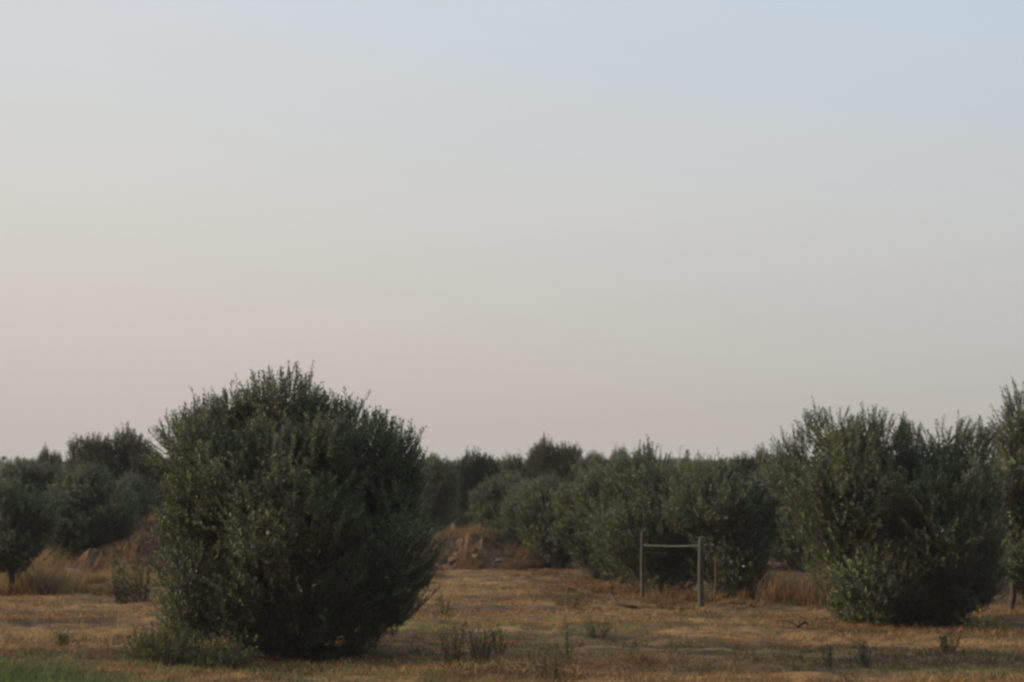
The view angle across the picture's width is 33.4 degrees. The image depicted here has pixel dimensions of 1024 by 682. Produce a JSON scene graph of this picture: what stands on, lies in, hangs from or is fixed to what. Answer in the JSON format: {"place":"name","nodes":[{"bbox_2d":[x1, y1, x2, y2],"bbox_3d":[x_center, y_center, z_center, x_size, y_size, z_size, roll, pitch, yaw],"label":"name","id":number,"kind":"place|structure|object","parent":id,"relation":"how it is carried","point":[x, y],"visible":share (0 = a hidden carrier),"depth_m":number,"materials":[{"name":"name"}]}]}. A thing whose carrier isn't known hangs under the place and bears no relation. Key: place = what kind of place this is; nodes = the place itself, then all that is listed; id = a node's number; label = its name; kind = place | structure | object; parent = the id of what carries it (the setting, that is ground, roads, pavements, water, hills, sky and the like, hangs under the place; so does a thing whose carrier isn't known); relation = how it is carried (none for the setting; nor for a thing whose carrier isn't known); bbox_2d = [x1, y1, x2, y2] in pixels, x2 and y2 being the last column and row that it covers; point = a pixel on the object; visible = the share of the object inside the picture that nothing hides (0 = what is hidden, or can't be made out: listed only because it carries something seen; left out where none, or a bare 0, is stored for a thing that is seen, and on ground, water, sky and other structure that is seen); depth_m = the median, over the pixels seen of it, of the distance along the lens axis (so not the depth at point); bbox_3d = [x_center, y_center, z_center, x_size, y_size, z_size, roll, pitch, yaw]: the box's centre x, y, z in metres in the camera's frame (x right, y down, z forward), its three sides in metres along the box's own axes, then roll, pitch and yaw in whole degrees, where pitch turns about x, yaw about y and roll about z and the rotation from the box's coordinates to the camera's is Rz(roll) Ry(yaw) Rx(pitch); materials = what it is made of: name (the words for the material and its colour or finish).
{"place":"outdoors","nodes":[
{"label":"outdoors","id":0,"kind":"place"},
{"bbox_2d":[0,458,1003,462],"bbox_3d":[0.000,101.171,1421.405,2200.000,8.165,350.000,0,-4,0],"label":"hills","id":1,"kind":"structure","parent":0,"point":[442,461],"depth_m":1360.34,"materials":[{"name":"green plant"}]},
{"bbox_2d":[0,494,1023,681],"bbox_3d":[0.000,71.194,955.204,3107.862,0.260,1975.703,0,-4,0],"label":"ground","id":2,"kind":"structure","parent":0,"point":[713,649],"depth_m":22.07,"materials":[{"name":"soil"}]},
{"bbox_2d":[0,470,63,595],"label":"olive tree","id":3,"kind":"object","parent":2,"relation":"on","point":[28,523],"visible":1,"depth_m":29.01,"materials":[{"name":"green plant"}]},
{"bbox_2d":[0,455,65,554],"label":"olive tree","id":4,"kind":"object","parent":2,"relation":"on","point":[38,475],"visible":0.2,"depth_m":39.49,"materials":[{"name":"green leaf"},{"name":"brown twig"},{"name":"bark"}]},
{"bbox_2d":[34,443,62,490],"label":"evergreen tree","id":5,"kind":"object","parent":2,"relation":"on","point":[55,456],"visible":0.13,"depth_m":60.17,"materials":[{"name":"green plant"}]},
{"bbox_2d":[49,627,74,645],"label":"weed plant","id":6,"kind":"object","parent":2,"relation":"on","point":[60,638],"visible":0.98,"depth_m":20.02,"materials":[{"name":"green plant"}]},
{"bbox_2d":[43,458,143,563],"bbox_3d":[-8.625,3.614,34.944,2.297,2.537,2.110,0,-4,0],"label":"olive tree","id":7,"kind":"object","parent":2,"relation":"on","point":[97,506],"visible":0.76,"depth_m":34.42,"materials":[{"name":"green leaf"},{"name":"brown twig"},{"name":"bark"}]},
{"bbox_2d":[60,420,163,510],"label":"evergreen tree","id":8,"kind":"object","parent":2,"relation":"on","point":[127,453],"visible":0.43,"depth_m":47.35,"materials":[{"name":"green plant"}]},
{"bbox_2d":[116,549,124,575],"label":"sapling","id":9,"kind":"object","parent":2,"relation":"on","point":[119,564],"visible":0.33,"depth_m":32.01,"materials":[{"name":"green plant"}]},
{"bbox_2d":[0,651,241,681],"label":"green grass","id":10,"kind":"structure","parent":2,"relation":"on","point":[26,675],"depth_m":17.26,"materials":[{"name":"green plant"}]},
{"bbox_2d":[66,516,198,575],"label":"earth bank","id":11,"kind":"structure","parent":2,"relation":"on","point":[89,559],"depth_m":33.73,"materials":[{"name":"brown soil"}]},
{"bbox_2d":[59,512,235,575],"bbox_3d":[-7.456,4.143,35.725,3.475,1.537,6.014,0,-4,0],"label":"dry brush","id":12,"kind":"object","parent":11,"relation":"on","point":[147,521],"visible":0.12,"depth_m":33.81,"materials":[{"name":"brown plant"}]},
{"bbox_2d":[111,548,154,603],"bbox_3d":[-6.033,3.730,27.031,0.662,0.910,0.708,2,-5,-28],"label":"dark shrub","id":13,"kind":"object","parent":2,"relation":"on","point":[123,596],"visible":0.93,"depth_m":26.93,"materials":[{"name":"green plant"}]},
{"bbox_2d":[112,470,160,528],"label":"olive tree","id":14,"kind":"object","parent":2,"relation":"on","point":[146,500],"visible":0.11,"depth_m":41.74,"materials":[{"name":"green plant"}]},
{"bbox_2d":[148,463,169,512],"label":"olive tree","id":15,"kind":"object","parent":2,"relation":"on","point":[161,499],"visible":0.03,"depth_m":48.01,"materials":[{"name":"green plant"}]},
{"bbox_2d":[119,618,205,665],"bbox_3d":[-3.815,3.288,18.746,0.938,0.499,1.017,0,-4,0],"label":"shrub","id":16,"kind":"object","parent":2,"relation":"on","point":[179,649],"visible":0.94,"depth_m":18.59,"materials":[{"name":"green plant"}]},
{"bbox_2d":[0,544,445,596],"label":"tall dry grass","id":17,"kind":"structure","parent":2,"relation":"on","point":[46,579],"depth_m":30.20,"materials":[{"name":"brown plant"}]},
{"bbox_2d":[187,635,263,669],"bbox_3d":[-3.120,3.376,18.566,0.866,0.354,0.873,0,-4,0],"label":"shrub","id":18,"kind":"object","parent":2,"relation":"on","point":[210,659],"visible":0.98,"depth_m":18.43,"materials":[{"name":"green plant"}]},
{"bbox_2d":[140,360,454,658],"bbox_3d":[-2.629,1.987,19.976,3.684,3.586,3.091,-3,-5,37],"label":"olive tree","id":19,"kind":"object","parent":2,"relation":"on","point":[299,475],"visible":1,"depth_m":19.49,"materials":[{"name":"green plant"}]},
{"bbox_2d":[403,451,465,544],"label":"olive tree","id":20,"kind":"object","parent":2,"relation":"on","point":[444,488],"visible":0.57,"depth_m":45.40,"materials":[{"name":"green plant"}]},
{"bbox_2d":[434,590,453,616],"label":"weed plant","id":21,"kind":"object","parent":2,"relation":"on","point":[443,606],"visible":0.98,"depth_m":24.82,"materials":[{"name":"green plant"}]},
{"bbox_2d":[436,622,467,665],"bbox_3d":[-0.657,3.362,18.924,0.324,0.518,0.378,1,-4,-13],"label":"weed plant","id":22,"kind":"object","parent":2,"relation":"on","point":[455,647],"visible":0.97,"depth_m":18.89,"materials":[{"name":"green plant"}]},
{"bbox_2d":[451,445,505,530],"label":"evergreen tree","id":23,"kind":"object","parent":2,"relation":"on","point":[472,472],"visible":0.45,"depth_m":48.10,"materials":[{"name":"green plant"}]},
{"bbox_2d":[424,530,536,569],"bbox_3d":[-0.688,4.564,37.318,2.795,0.945,5.900,0,-4,0],"label":"earth heap","id":24,"kind":"object","parent":2,"relation":"on","point":[492,552],"visible":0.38,"depth_m":35.71,"materials":[{"name":"brown soil"}]},
{"bbox_2d":[448,557,457,562],"bbox_3d":[-1.200,4.511,35.178,0.257,0.123,0.171,2,-5,-28],"label":"rock","id":25,"kind":"object","parent":24,"relation":"on","point":[451,559],"visible":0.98,"depth_m":35.10,"materials":[{"name":"stone"}]},
{"bbox_2d":[417,521,543,570],"bbox_3d":[-0.696,4.412,37.190,3.094,1.095,5.746,0,-4,0],"label":"dry brush","id":26,"kind":"object","parent":24,"relation":"on","point":[523,553],"visible":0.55,"depth_m":35.69,"materials":[{"name":"brown plant"}]},
{"bbox_2d":[462,622,498,661],"bbox_3d":[-0.347,3.365,19.136,0.419,0.490,0.434,0,-4,0],"label":"weed plant","id":27,"kind":"object","parent":2,"relation":"on","point":[484,647],"visible":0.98,"depth_m":19.04,"materials":[{"name":"green plant"}]},
{"bbox_2d":[489,624,507,653],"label":"weed plant","id":28,"kind":"object","parent":2,"relation":"on","point":[500,636],"visible":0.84,"depth_m":19.85,"materials":[{"name":"green plant"}]},
{"bbox_2d":[465,469,535,541],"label":"olive tree","id":29,"kind":"object","parent":2,"relation":"on","point":[485,509],"visible":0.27,"depth_m":38.98,"materials":[{"name":"green plant"}]},
{"bbox_2d":[0,455,1004,484],"bbox_3d":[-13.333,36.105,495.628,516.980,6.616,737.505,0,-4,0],"label":"distant trees","id":30,"kind":"object","parent":2,"relation":"on","point":[3,458],"visible":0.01,"depth_m":162.56,"materials":[{"name":"green plant"}]},
{"bbox_2d":[499,476,538,549],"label":"olive tree","id":31,"kind":"object","parent":2,"relation":"on","point":[509,511],"visible":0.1,"depth_m":37.08,"materials":[{"name":"green plant"}]},
{"bbox_2d":[496,450,546,480],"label":"olive tree","id":32,"kind":"object","parent":2,"relation":"on","point":[512,466],"visible":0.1,"depth_m":50.92,"materials":[{"name":"green plant"}]},
{"bbox_2d":[513,470,574,568],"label":"olive tree","id":33,"kind":"object","parent":2,"relation":"on","point":[535,517],"visible":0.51,"depth_m":35.24,"materials":[{"name":"green plant"}]},
{"bbox_2d":[527,640,570,678],"bbox_3d":[0.383,3.312,17.762,0.460,0.403,0.457,0,-4,0],"label":"weed plant","id":34,"kind":"object","parent":2,"relation":"on","point":[554,669],"visible":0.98,"depth_m":17.71,"materials":[{"name":"green plant"}]},
{"bbox_2d":[522,433,583,485],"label":"evergreen tree","id":35,"kind":"object","parent":2,"relation":"on","point":[558,459],"visible":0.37,"depth_m":51.88,"materials":[{"name":"green plant"}]},
{"bbox_2d":[547,588,587,607],"bbox_3d":[0.862,3.994,26.472,0.670,0.295,0.688,0,-4,0],"label":"weed plant","id":36,"kind":"object","parent":2,"relation":"on","point":[567,600],"visible":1,"depth_m":26.50,"materials":[{"name":"green plant"}]},
{"bbox_2d":[560,588,574,602],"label":"dead branch","id":37,"kind":"object","parent":2,"relation":"on","point":[567,591],"visible":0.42,"depth_m":27.48,"materials":[{"name":"brown wood"}]},
{"bbox_2d":[564,617,571,664],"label":"weed plant","id":38,"kind":"object","parent":2,"relation":"on","point":[567,639],"visible":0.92,"depth_m":18.91,"materials":[{"name":"green plant"}]},
{"bbox_2d":[547,457,618,577],"bbox_3d":[1.689,3.488,33.364,2.084,2.488,1.864,0,-4,0],"label":"olive tree","id":39,"kind":"object","parent":2,"relation":"on","point":[580,551],"visible":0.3,"depth_m":33.04,"materials":[{"name":"green plant"}]},
{"bbox_2d":[566,450,610,481],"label":"olive tree","id":40,"kind":"object","parent":2,"relation":"on","point":[591,459],"visible":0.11,"depth_m":50.89,"materials":[{"name":"green plant"}]},
{"bbox_2d":[582,616,612,638],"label":"weed plant","id":41,"kind":"object","parent":2,"relation":"on","point":[591,634],"visible":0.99,"depth_m":21.56,"materials":[{"name":"green plant"}]},
{"bbox_2d":[566,453,651,585],"bbox_3d":[1.981,3.351,31.595,2.066,2.569,1.657,-2,-4,20],"label":"olive tree","id":42,"kind":"object","parent":2,"relation":"on","point":[588,485],"visible":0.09,"depth_m":31.47,"materials":[{"name":"green plant"}]},
{"bbox_2d":[605,443,632,465],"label":"olive tree","id":43,"kind":"object","parent":2,"relation":"on","point":[618,452],"visible":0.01,"depth_m":52.35,"materials":[{"name":"green plant"}]},
{"bbox_2d":[607,592,636,607],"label":"dead branch","id":44,"kind":"object","parent":2,"relation":"on","point":[610,595],"visible":1,"depth_m":26.53,"materials":[{"name":"brown wood"}]},
{"bbox_2d":[489,565,757,611],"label":"dry undergrowth","id":45,"kind":"object","parent":2,"relation":"on","point":[665,601],"visible":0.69,"depth_m":27.79,"materials":[{"name":"brown plant"}]},
{"bbox_2d":[580,433,711,593],"bbox_3d":[2.606,3.016,29.393,2.850,2.884,2.570,0,-4,0],"label":"olive tree","id":46,"kind":"object","parent":2,"relation":"on","point":[630,508],"visible":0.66,"depth_m":29.05,"materials":[{"name":"green leaf"},{"name":"brown twig"},{"name":"bark"}]},
{"bbox_2d":[640,531,714,607],"bbox_3d":[2.696,3.759,27.437,0.340,1.363,1.635,3,-5,-36],"label":"post frame","id":47,"kind":"object","parent":2,"relation":"on","point":[700,545],"visible":0.94,"depth_m":26.87,"materials":[{"name":"grey wood"}]},
{"bbox_2d":[714,556,716,602],"bbox_3d":[3.214,3.894,27.028,0.060,0.976,0.034,0,-4,0],"label":"wooden stake","id":48,"kind":"object","parent":2,"relation":"on","point":[715,579],"visible":0.83,"depth_m":27.03,"materials":[{"name":"brown wood"}]},
{"bbox_2d":[658,447,788,598],"bbox_3d":[3.547,3.064,28.305,2.252,2.634,2.021,0,-4,0],"label":"olive tree","id":49,"kind":"object","parent":2,"relation":"on","point":[728,523],"visible":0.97,"depth_m":27.91,"materials":[{"name":"leaf"},{"name":"brown twig"},{"name":"bark"}]},
{"bbox_2d":[729,443,771,481],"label":"evergreen tree","id":50,"kind":"object","parent":2,"relation":"on","point":[747,465],"visible":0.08,"depth_m":44.32,"materials":[{"name":"green plant"}]},
{"bbox_2d":[740,450,836,568],"bbox_3d":[5.733,3.508,35.434,2.619,2.673,2.405,2,-5,-31],"label":"olive tree","id":51,"kind":"object","parent":2,"relation":"on","point":[789,551],"visible":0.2,"depth_m":34.99,"materials":[{"name":"green plant"}]},
{"bbox_2d":[783,613,813,629],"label":"dead branch","id":52,"kind":"object","parent":2,"relation":"on","point":[804,622],"visible":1,"depth_m":22.86,"materials":[{"name":"brown wood"}]},
{"bbox_2d":[819,639,835,667],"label":"weed plant","id":53,"kind":"object","parent":2,"relation":"on","point":[829,660],"visible":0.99,"depth_m":18.72,"materials":[{"name":"green plant"}]},
{"bbox_2d":[854,636,873,668],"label":"weed plant","id":54,"kind":"object","parent":2,"relation":"on","point":[863,656],"visible":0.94,"depth_m":18.88,"materials":[{"name":"green plant"}]},
{"bbox_2d":[734,555,1023,608],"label":"russet grass","id":55,"kind":"structure","parent":2,"relation":"on","point":[812,592],"depth_m":27.02,"materials":[{"name":"brown plant"}]},
{"bbox_2d":[752,396,1011,624],"bbox_3d":[5.213,2.423,24.192,3.660,3.314,3.038,0,-4,0],"label":"olive tree","id":56,"kind":"object","parent":2,"relation":"on","point":[903,572],"visible":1,"depth_m":23.57,"materials":[{"name":"green plant"}]},
{"bbox_2d":[935,629,963,652],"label":"weed plant","id":57,"kind":"object","parent":2,"relation":"on","point":[944,640],"visible":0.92,"depth_m":19.83,"materials":[{"name":"green plant"}]},
{"bbox_2d":[954,611,1011,632],"bbox_3d":[6.341,3.785,22.833,0.786,0.294,0.778,0,-4,0],"label":"weed plant","id":58,"kind":"object","parent":2,"relation":"on","point":[986,623],"visible":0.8,"depth_m":22.78,"materials":[{"name":"green plant"}]},
{"bbox_2d":[977,461,1023,560],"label":"olive tree","id":59,"kind":"object","parent":2,"relation":"on","point":[994,523],"visible":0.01,"depth_m":36.48,"materials":[{"name":"green plant"}]},
{"bbox_2d":[982,375,1023,610],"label":"olive tree","id":60,"kind":"object","parent":2,"relation":"on","point":[1013,469],"visible":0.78,"depth_m":25.73,"materials":[{"name":"green plant"}]},
{"bbox_2d":[0,0,1023,460],"label":"sky","id":61,"kind":"structure","parent":0,"point":[597,225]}
]}

